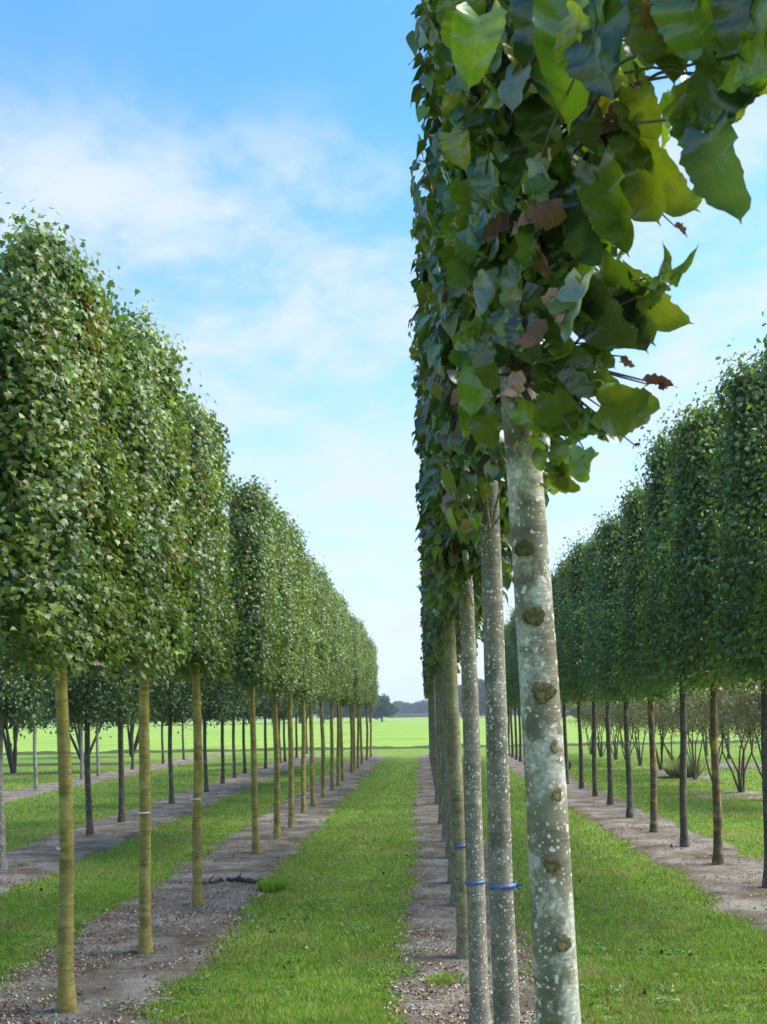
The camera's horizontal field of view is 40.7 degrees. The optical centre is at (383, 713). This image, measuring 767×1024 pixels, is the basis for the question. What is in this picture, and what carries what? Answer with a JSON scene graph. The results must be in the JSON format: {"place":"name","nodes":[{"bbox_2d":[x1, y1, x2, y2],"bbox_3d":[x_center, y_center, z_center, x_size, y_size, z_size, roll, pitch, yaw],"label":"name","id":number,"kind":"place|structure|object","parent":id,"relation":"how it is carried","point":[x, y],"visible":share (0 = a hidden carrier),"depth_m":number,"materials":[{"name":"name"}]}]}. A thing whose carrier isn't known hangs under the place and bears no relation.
{"place":"outdoors","nodes":[
{"label":"outdoors","id":0,"kind":"place"},
{"bbox_2d":[3,716,760,752],"bbox_3d":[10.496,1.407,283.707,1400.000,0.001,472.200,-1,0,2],"label":"field","id":1,"kind":"structure","parent":0,"point":[403,732],"depth_m":83.16,"materials":[{"name":"green plant"}]},
{"bbox_2d":[308,699,336,722],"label":"tree","id":2,"kind":"object","parent":1,"relation":"on","point":[326,714],"visible":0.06,"depth_m":204.84,"materials":[{"name":"green plant"}]},
{"bbox_2d":[325,704,356,719],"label":"tree","id":3,"kind":"object","parent":1,"relation":"on","point":[345,713],"visible":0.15,"depth_m":203.34,"materials":[{"name":"green plant"}]},
{"bbox_2d":[355,693,394,721],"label":"tree","id":4,"kind":"object","parent":1,"relation":"on","point":[383,706],"visible":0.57,"depth_m":199.56,"materials":[{"name":"green plant"}]},
{"bbox_2d":[396,702,423,713],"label":"tree","id":5,"kind":"object","parent":1,"relation":"on","point":[406,708],"visible":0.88,"depth_m":427.25,"materials":[{"name":"green plant"}]},
{"bbox_2d":[413,700,427,712],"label":"tree","id":6,"kind":"object","parent":1,"relation":"on","point":[422,704],"visible":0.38,"depth_m":425.98,"materials":[{"name":"green plant"}]},
{"bbox_2d":[458,678,484,714],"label":"tree","id":7,"kind":"object","parent":1,"relation":"on","point":[481,691],"visible":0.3,"depth_m":287.22,"materials":[{"name":"green plant"}]},
{"bbox_2d":[0,716,766,1023],"bbox_3d":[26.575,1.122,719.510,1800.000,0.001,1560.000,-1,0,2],"label":"ground","id":8,"kind":"structure","parent":0,"point":[400,756],"depth_m":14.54,"materials":[{"name":"green plant"}]},
{"bbox_2d":[3,643,48,772],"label":"spreading tree","id":9,"kind":"object","parent":8,"relation":"on","point":[12,758],"depth_m":31.24,"materials":[{"name":"green plant"}]},
{"bbox_2d":[3,772,102,775],"bbox_3d":[-10.607,1.787,30.893,6.213,0.016,1.897,-1,0,2],"label":"mulch patch","id":10,"kind":"object","parent":8,"relation":"on","point":[40,773],"visible":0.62,"depth_m":30.84,"materials":[{"name":"grey soil"}]},
{"bbox_2d":[49,678,107,759],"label":"spreading tree","id":11,"kind":"object","parent":8,"relation":"on","point":[77,733],"depth_m":37.40,"materials":[{"name":"plant"}]},
{"bbox_2d":[27,762,155,765],"bbox_3d":[-10.526,1.786,36.731,5.250,0.016,1.800,-1,0,2],"label":"mulch patch","id":12,"kind":"object","parent":8,"relation":"on","point":[90,764],"visible":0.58,"depth_m":36.69,"materials":[{"name":"grey soil"}]},
{"bbox_2d":[3,754,227,801],"bbox_3d":[-7.694,1.741,29.324,1.800,0.055,30.038,-1,0,2],"label":"soil strip","id":13,"kind":"object","parent":8,"relation":"on","point":[31,791],"visible":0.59,"depth_m":26.78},
{"bbox_2d":[3,659,55,788],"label":"pale tree","id":14,"kind":"object","parent":13,"relation":"on","point":[34,730],"visible":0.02,"depth_m":23.79,"materials":[{"name":"green plant"}]},
{"bbox_2d":[49,685,100,779],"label":"pale tree","id":15,"kind":"object","parent":13,"relation":"on","point":[81,777],"visible":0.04,"depth_m":26.98,"materials":[{"name":"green plant"}]},
{"bbox_2d":[83,687,125,775],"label":"pale tree","id":16,"kind":"object","parent":13,"relation":"on","point":[97,755],"visible":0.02,"depth_m":28.69,"materials":[{"name":"grey plant"}]},
{"bbox_2d":[113,692,151,769],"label":"pale tree","id":17,"kind":"object","parent":13,"relation":"on","point":[132,748],"depth_m":32.08,"materials":[{"name":"plant"}]},
{"bbox_2d":[149,669,179,763],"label":"pale tree","id":18,"kind":"object","parent":13,"relation":"on","point":[162,747],"visible":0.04,"depth_m":35.68,"materials":[{"name":"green plant"}]},
{"bbox_2d":[166,679,191,759],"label":"pale tree","id":19,"kind":"object","parent":13,"relation":"on","point":[183,753],"visible":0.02,"depth_m":38.78,"materials":[{"name":"plant"}]},
{"bbox_2d":[117,716,149,756],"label":"spreading tree","id":20,"kind":"object","parent":8,"relation":"on","point":[136,742],"depth_m":43.45,"materials":[{"name":"black plant"}]},
{"bbox_2d":[0,754,325,895],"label":"soil strip","id":21,"kind":"object","parent":8,"relation":"on","point":[49,856],"visible":0.56,"depth_m":14.60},
{"bbox_2d":[0,532,69,869],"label":"tree","id":22,"kind":"object","parent":21,"relation":"on","point":[19,694],"visible":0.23,"depth_m":10.96,"materials":[{"name":"green plant"}]},
{"bbox_2d":[32,662,138,834],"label":"tree","id":23,"kind":"object","parent":21,"relation":"on","point":[87,682],"visible":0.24,"depth_m":14.01,"materials":[{"name":"green plant"}]},
{"bbox_2d":[75,652,171,822],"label":"tree","id":24,"kind":"object","parent":21,"relation":"on","point":[121,808],"visible":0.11,"depth_m":15.81,"materials":[{"name":"green plant"}]},
{"bbox_2d":[132,665,214,803],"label":"tree","id":25,"kind":"object","parent":21,"relation":"on","point":[173,712],"visible":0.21,"depth_m":18.87,"materials":[{"name":"green plant"}]},
{"bbox_2d":[178,625,239,791],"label":"tree","id":26,"kind":"object","parent":21,"relation":"on","point":[213,709],"visible":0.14,"depth_m":21.91,"materials":[{"name":"green plant"}]},
{"bbox_2d":[202,606,248,783],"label":"tree","id":27,"kind":"object","parent":21,"relation":"on","point":[222,780],"visible":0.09,"depth_m":24.51,"materials":[{"name":"green plant"}]},
{"bbox_2d":[220,687,261,777],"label":"tree","id":28,"kind":"object","parent":21,"relation":"on","point":[233,739],"visible":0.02,"depth_m":26.63,"materials":[{"name":"green plant"}]},
{"bbox_2d":[226,689,271,773],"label":"tree","id":29,"kind":"object","parent":21,"relation":"on","point":[264,702],"visible":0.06,"depth_m":28.66,"materials":[{"name":"green plant"}]},
{"bbox_2d":[248,688,287,768],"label":"tree","id":30,"kind":"object","parent":21,"relation":"on","point":[265,731],"visible":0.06,"depth_m":31.05,"materials":[{"name":"green plant"}]},
{"bbox_2d":[263,696,300,763],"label":"tree","id":31,"kind":"object","parent":21,"relation":"on","point":[283,712],"visible":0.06,"depth_m":34.25,"materials":[{"name":"green plant"}]},
{"bbox_2d":[266,698,300,761],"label":"tree","id":32,"kind":"object","parent":21,"relation":"on","point":[284,749],"visible":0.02,"depth_m":35.53,"materials":[{"name":"brown plant"}]},
{"bbox_2d":[287,696,316,757],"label":"tree","id":33,"kind":"object","parent":21,"relation":"on","point":[296,737],"visible":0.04,"depth_m":38.77,"materials":[{"name":"green plant"}]},
{"bbox_2d":[0,754,385,1023],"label":"soil strip","id":34,"kind":"object","parent":8,"relation":"on","point":[133,984],"visible":0.59,"depth_m":7.75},
{"bbox_2d":[0,192,149,1013],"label":"column tree","id":35,"kind":"object","parent":34,"relation":"on","point":[61,593],"visible":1,"depth_m":5.22,"materials":[{"name":"green plant"}]},
{"bbox_2d":[84,288,205,953],"bbox_3d":[-1.642,-0.537,6.973,0.827,4.457,1.913,-1,0,2],"label":"column tree","id":36,"kind":"object","parent":34,"relation":"on","point":[159,480],"visible":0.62,"depth_m":6.75,"materials":[{"name":"green plant"}]},
{"bbox_2d":[153,385,245,905],"bbox_3d":[-1.639,-0.523,8.762,0.878,4.427,1.353,-1,0,2],"label":"column tree","id":37,"kind":"object","parent":34,"relation":"on","point":[211,648],"visible":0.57,"depth_m":8.63,"materials":[{"name":"green plant"}]},
{"bbox_2d":[226,873,262,883],"bbox_3d":[-1.326,1.584,9.889,0.447,0.118,0.104,-1,0,28],"label":"log","id":38,"kind":"object","parent":34,"relation":"on","point":[242,879],"visible":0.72,"depth_m":9.90,"materials":[{"name":"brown wood"}]},
{"bbox_2d":[220,471,289,852],"bbox_3d":[-1.523,-0.568,11.998,0.894,4.514,1.495,-1,0,2],"label":"column tree","id":39,"kind":"object","parent":34,"relation":"on","point":[252,520],"visible":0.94,"depth_m":11.53,"materials":[{"name":"green plant"}]},
{"bbox_2d":[256,877,289,892],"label":"weed clump","id":40,"kind":"object","parent":34,"relation":"on","point":[272,886],"visible":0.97,"depth_m":9.37,"materials":[{"name":"green plant"}]},
{"bbox_2d":[241,487,308,839],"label":"column tree","id":41,"kind":"object","parent":34,"relation":"on","point":[288,624],"visible":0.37,"depth_m":13.07,"materials":[{"name":"green plant"}]},
{"bbox_2d":[270,515,320,827],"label":"column tree","id":42,"kind":"object","parent":34,"relation":"on","point":[300,561],"visible":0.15,"depth_m":14.61,"materials":[{"name":"green plant"}]},
{"bbox_2d":[283,553,328,812],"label":"column tree","id":43,"kind":"object","parent":34,"relation":"on","point":[314,667],"visible":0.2,"depth_m":16.80,"materials":[{"name":"green plant"}]},
{"bbox_2d":[296,550,333,806],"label":"column tree","id":44,"kind":"object","parent":34,"relation":"on","point":[320,582],"visible":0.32,"depth_m":17.77,"materials":[{"name":"green plant"}]},
{"bbox_2d":[315,563,341,797],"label":"column tree","id":45,"kind":"object","parent":34,"relation":"on","point":[332,683],"visible":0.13,"depth_m":19.70,"materials":[{"name":"green plant"}]},
{"bbox_2d":[322,586,348,789],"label":"column tree","id":46,"kind":"object","parent":34,"relation":"on","point":[336,599],"visible":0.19,"depth_m":21.64,"materials":[{"name":"green plant"}]},
{"bbox_2d":[325,605,359,780],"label":"column tree","id":47,"kind":"object","parent":34,"relation":"on","point":[350,648],"visible":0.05,"depth_m":24.52,"materials":[{"name":"green plant"}]},
{"bbox_2d":[333,589,354,784],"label":"column tree","id":48,"kind":"object","parent":34,"relation":"on","point":[346,669],"visible":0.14,"depth_m":23.22,"materials":[{"name":"green plant"}]},
{"bbox_2d":[346,606,365,773],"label":"column tree","id":49,"kind":"object","parent":34,"relation":"on","point":[358,678],"visible":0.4,"depth_m":27.40,"materials":[{"name":"green plant"}]},
{"bbox_2d":[345,623,366,770],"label":"column tree","id":50,"kind":"object","parent":34,"relation":"on","point":[353,719],"visible":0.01,"depth_m":28.83,"materials":[{"name":"green plant"}]},
{"bbox_2d":[355,629,372,764],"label":"column tree","id":51,"kind":"object","parent":34,"relation":"on","point":[361,746],"visible":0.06,"depth_m":32.54,"materials":[{"name":"green plant"}]},
{"bbox_2d":[356,618,372,767],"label":"column tree","id":52,"kind":"object","parent":34,"relation":"on","point":[364,642],"visible":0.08,"depth_m":30.45,"materials":[{"name":"green plant"}]},
{"bbox_2d":[356,636,378,759],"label":"column tree","id":53,"kind":"object","parent":34,"relation":"on","point":[372,661],"visible":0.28,"depth_m":35.39,"materials":[{"name":"green plant"}]},
{"bbox_2d":[370,643,380,756],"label":"column tree","id":54,"kind":"object","parent":34,"relation":"on","point":[376,673],"visible":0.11,"depth_m":38.33,"materials":[{"name":"green plant"}]},
{"bbox_2d":[298,698,319,753],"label":"tree","id":55,"kind":"object","parent":8,"relation":"on","point":[314,711],"visible":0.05,"depth_m":42.30,"materials":[{"name":"green plant"}]},
{"bbox_2d":[0,784,762,1004],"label":"clover","id":56,"kind":"object","parent":8,"relation":"on","point":[411,966],"visible":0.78,"depth_m":7.94,"materials":[{"name":"green plant"}]},
{"bbox_2d":[3,739,760,754],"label":"ditch bank","id":57,"kind":"structure","parent":8,"relation":"on","point":[258,749],"depth_m":47.21,"materials":[{"name":"green plant"}]},
{"bbox_2d":[0,757,766,1023],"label":"leaf litter","id":58,"kind":"object","parent":8,"relation":"on","point":[421,988],"visible":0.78,"depth_m":6.83,"materials":[{"name":"brown plant"}]},
{"bbox_2d":[7,776,765,1023],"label":"stray leaves","id":59,"kind":"object","parent":8,"relation":"on","point":[432,910],"visible":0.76,"depth_m":7.09,"materials":[{"name":"plant"}]},
{"bbox_2d":[387,713,517,717],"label":"hedge","id":60,"kind":"object","parent":8,"relation":"on","point":[409,715],"visible":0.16,"depth_m":399.04,"materials":[{"name":"green plant"}]},
{"bbox_2d":[392,754,584,1023],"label":"soil strip","id":61,"kind":"object","parent":8,"relation":"on","point":[442,906],"visible":0.34,"depth_m":7.64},
{"bbox_2d":[418,565,437,804],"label":"lime tree","id":62,"kind":"object","parent":61,"relation":"on","point":[429,678],"visible":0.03,"depth_m":17.93,"materials":[{"name":"green plant"}]},
{"bbox_2d":[419,474,460,858],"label":"lime tree","id":63,"kind":"object","parent":61,"relation":"on","point":[438,664],"visible":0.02,"depth_m":11.27,"materials":[{"name":"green plant"}]},
{"bbox_2d":[420,539,460,823],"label":"lime tree","id":64,"kind":"object","parent":61,"relation":"on","point":[428,667],"visible":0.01,"depth_m":14.72,"materials":[{"name":"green plant"}]},
{"bbox_2d":[421,562,460,841],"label":"lime tree","id":65,"kind":"object","parent":61,"relation":"on","point":[433,669],"visible":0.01,"depth_m":12.72,"materials":[{"name":"plant"}]},
{"bbox_2d":[424,971,468,986],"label":"weed clump","id":66,"kind":"object","parent":61,"relation":"on","point":[445,975],"visible":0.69,"depth_m":6.10,"materials":[{"name":"green plant"}]},
{"bbox_2d":[419,459,476,883],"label":"lime tree","id":67,"kind":"object","parent":61,"relation":"on","point":[429,641],"visible":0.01,"depth_m":9.60,"materials":[{"name":"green plant"}]},
{"bbox_2d":[419,456,482,906],"bbox_3d":[0.593,-0.545,8.502,0.523,4.388,1.427,-2,0,2],"label":"lime tree","id":68,"kind":"object","parent":61,"relation":"on","point":[438,642],"visible":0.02,"depth_m":8.47,"materials":[{"name":"grey plant"}]},
{"bbox_2d":[408,304,504,958],"bbox_3d":[0.513,-0.553,6.670,0.612,4.405,1.533,-3,0,2],"label":"lime tree","id":69,"kind":"object","parent":61,"relation":"on","point":[450,625],"visible":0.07,"depth_m":6.66,"materials":[{"name":"green plant"}]},
{"bbox_2d":[409,151,513,1023],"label":"lime tree","id":70,"kind":"object","parent":61,"relation":"on","point":[455,574],"visible":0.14,"depth_m":5.06,"materials":[{"name":"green plant"}]},
{"bbox_2d":[406,2,549,1023],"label":"lime tree","id":71,"kind":"object","parent":61,"relation":"on","point":[465,477],"visible":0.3,"depth_m":3.66,"materials":[{"name":"green plant"}]},
{"bbox_2d":[421,0,766,1023],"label":"lime tree","id":72,"kind":"object","parent":61,"relation":"on","point":[559,166],"visible":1,"depth_m":2.00,"materials":[{"name":"green plant"}]},
{"bbox_2d":[567,702,605,753],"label":"multistem shrub","id":73,"kind":"object","parent":8,"relation":"on","point":[590,741],"visible":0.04,"depth_m":37.30,"materials":[{"name":"green plant"}]},
{"bbox_2d":[568,701,611,756],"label":"multistem shrub","id":74,"kind":"object","parent":8,"relation":"on","point":[600,751],"visible":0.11,"depth_m":35.15,"materials":[{"name":"green plant"}]},
{"bbox_2d":[582,701,639,759],"bbox_3d":[7.175,0.034,32.867,2.460,2.946,2.436,-1,0,43],"label":"multistem shrub","id":75,"kind":"object","parent":8,"relation":"on","point":[615,753],"visible":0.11,"depth_m":32.90,"materials":[{"name":"green plant"}]},
{"bbox_2d":[596,701,647,758],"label":"multistem shrub","id":76,"kind":"object","parent":8,"relation":"on","point":[616,726],"visible":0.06,"depth_m":30.95,"materials":[{"name":"green plant"}]},
{"bbox_2d":[485,753,766,936],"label":"soil strip","id":77,"kind":"object","parent":8,"relation":"on","point":[676,856],"visible":0.41,"depth_m":11.38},
{"bbox_2d":[504,620,513,757],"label":"nursery tree","id":78,"kind":"object","parent":77,"relation":"on","point":[512,743],"visible":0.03,"depth_m":35.33,"materials":[{"name":"brown plant"}]},
{"bbox_2d":[504,624,517,759],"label":"nursery tree","id":79,"kind":"object","parent":77,"relation":"on","point":[515,729],"visible":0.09,"depth_m":33.88,"materials":[{"name":"green plant"}]},
{"bbox_2d":[507,706,517,755],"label":"nursery tree","id":80,"kind":"object","parent":77,"relation":"on","point":[509,730],"depth_m":36.80,"materials":[{"name":"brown plant"}]},
{"bbox_2d":[504,618,522,761],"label":"nursery tree","id":81,"kind":"object","parent":77,"relation":"on","point":[520,736],"visible":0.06,"depth_m":32.46,"materials":[{"name":"green plant"}]},
{"bbox_2d":[505,605,523,763],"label":"nursery tree","id":82,"kind":"object","parent":77,"relation":"on","point":[511,636],"visible":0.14,"depth_m":30.99,"materials":[{"name":"green plant"}]},
{"bbox_2d":[510,615,520,708],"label":"nursery tree","id":83,"kind":"object","parent":77,"relation":"on","point":[516,670],"visible":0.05,"depth_m":29.50,"materials":[{"name":"green plant"}]},
{"bbox_2d":[551,568,576,783],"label":"nursery tree","id":84,"kind":"object","parent":77,"relation":"on","point":[554,594],"visible":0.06,"depth_m":22.28,"materials":[{"name":"green plant"}]},
{"bbox_2d":[551,553,591,788],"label":"nursery tree","id":85,"kind":"object","parent":77,"relation":"on","point":[562,630],"visible":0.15,"depth_m":20.89,"materials":[{"name":"green plant"}]},
{"bbox_2d":[557,531,600,796],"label":"nursery tree","id":86,"kind":"object","parent":77,"relation":"on","point":[573,592],"visible":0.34,"depth_m":18.91,"materials":[{"name":"green plant"}]},
{"bbox_2d":[571,525,634,804],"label":"nursery tree","id":87,"kind":"object","parent":77,"relation":"on","point":[589,560],"visible":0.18,"depth_m":17.24,"materials":[{"name":"green plant"}]},
{"bbox_2d":[580,506,647,817],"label":"nursery tree","id":88,"kind":"object","parent":77,"relation":"on","point":[607,567],"visible":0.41,"depth_m":15.02,"materials":[{"name":"green plant"}]},
{"bbox_2d":[603,461,691,832],"bbox_3d":[3.462,-0.839,13.288,1.200,4.875,1.664,-1,0,2],"label":"nursery tree","id":89,"kind":"object","parent":77,"relation":"on","point":[631,572],"visible":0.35,"depth_m":13.22,"materials":[{"name":"green plant"}]},
{"bbox_2d":[624,417,720,847],"bbox_3d":[3.385,-0.892,11.838,1.195,4.986,1.730,-1,0,2],"label":"nursery tree","id":90,"kind":"object","parent":77,"relation":"on","point":[656,493],"visible":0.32,"depth_m":11.82,"materials":[{"name":"green plant"}]},
{"bbox_2d":[647,386,760,864],"bbox_3d":[3.368,-0.839,10.476,1.312,4.878,1.778,-1,0,2],"label":"nursery tree","id":91,"kind":"object","parent":77,"relation":"on","point":[685,613],"visible":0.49,"depth_m":10.38,"materials":[{"name":"green plant"}]},
{"bbox_2d":[691,344,766,887],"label":"nursery tree","id":92,"kind":"object","parent":77,"relation":"on","point":[742,468],"visible":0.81,"depth_m":8.92,"materials":[{"name":"green plant"}]},
{"bbox_2d":[733,311,766,691],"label":"nursery tree","id":93,"kind":"object","parent":77,"relation":"on","point":[760,555],"visible":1,"depth_m":7.93,"materials":[{"name":"green plant"}]},
{"bbox_2d":[603,700,659,765],"bbox_3d":[7.370,-0.111,29.222,2.601,3.234,2.369,-1,0,24],"label":"multistem shrub","id":94,"kind":"object","parent":8,"relation":"on","point":[632,724],"visible":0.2,"depth_m":29.19,"materials":[{"name":"green plant"}]},
{"bbox_2d":[644,767,725,781],"bbox_3d":[7.153,1.468,25.489,1.445,0.016,6.791,-1,0,2],"label":"soil patch","id":95,"kind":"object","parent":8,"relation":"on","point":[661,772],"visible":0.39,"depth_m":24.24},
{"bbox_2d":[616,698,678,769],"bbox_3d":[7.087,0.035,26.770,2.460,2.946,2.436,-1,0,10],"label":"multistem shrub","id":96,"kind":"object","parent":95,"relation":"on","point":[660,762],"visible":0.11,"depth_m":26.88,"materials":[{"name":"green plant"}]},
{"bbox_2d":[628,697,708,761],"bbox_3d":[6.880,-0.037,25.139,2.547,3.100,2.634,-1,0,-2],"label":"multistem shrub","id":97,"kind":"object","parent":95,"relation":"on","point":[671,757],"visible":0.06,"depth_m":25.01,"materials":[{"name":"green plant"}]},
{"bbox_2d":[643,689,708,779],"bbox_3d":[7.080,-0.106,23.211,2.601,3.234,2.369,-1,0,-10],"label":"multistem shrub","id":98,"kind":"object","parent":95,"relation":"on","point":[675,713],"visible":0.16,"depth_m":23.12,"materials":[{"name":"green plant"}]},
{"bbox_2d":[661,758,706,777],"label":"grass tuft","id":99,"kind":"object","parent":95,"relation":"on","point":[671,769],"visible":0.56,"depth_m":23.75,"materials":[{"name":"green plant"}]},
{"bbox_2d":[654,683,757,781],"bbox_3d":[6.758,0.041,20.943,2.460,2.946,2.436,-1,0,-24],"label":"multistem shrub","id":100,"kind":"object","parent":8,"relation":"on","point":[697,696],"visible":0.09,"depth_m":21.10,"materials":[{"name":"green plant"}]},
{"bbox_2d":[672,790,762,799],"bbox_3d":[6.561,1.478,18.994,2.081,0.016,2.153,-1,0,-44],"label":"soil patch","id":101,"kind":"object","parent":8,"relation":"on","point":[751,793],"visible":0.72,"depth_m":18.88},
{"bbox_2d":[678,681,760,791],"bbox_3d":[6.432,-0.029,19.420,2.546,3.100,2.634,-1,0,-36],"label":"multistem shrub","id":102,"kind":"object","parent":101,"relation":"on","point":[740,785],"visible":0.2,"depth_m":19.36,"materials":[{"name":"green plant"}]},
{"bbox_2d":[702,673,761,777],"bbox_3d":[6.748,-0.100,17.883,2.601,3.234,2.369,-1,0,-43],"label":"multistem shrub","id":103,"kind":"object","parent":8,"relation":"on","point":[750,721],"visible":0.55,"depth_m":17.77,"materials":[{"name":"green plant"}]},
{"bbox_2d":[706,762,761,768],"bbox_3d":[9.772,1.420,28.827,2.032,0.016,4.595,-1,0,2],"label":"soil patch","id":104,"kind":"object","parent":8,"relation":"on","point":[724,764],"visible":0.45,"depth_m":28.30,"materials":[{"name":"grey soil"}]},
{"bbox_2d":[0,0,766,720],"label":"sky","id":105,"kind":"structure","parent":0,"point":[243,166],"materials":[{"name":"blue"}]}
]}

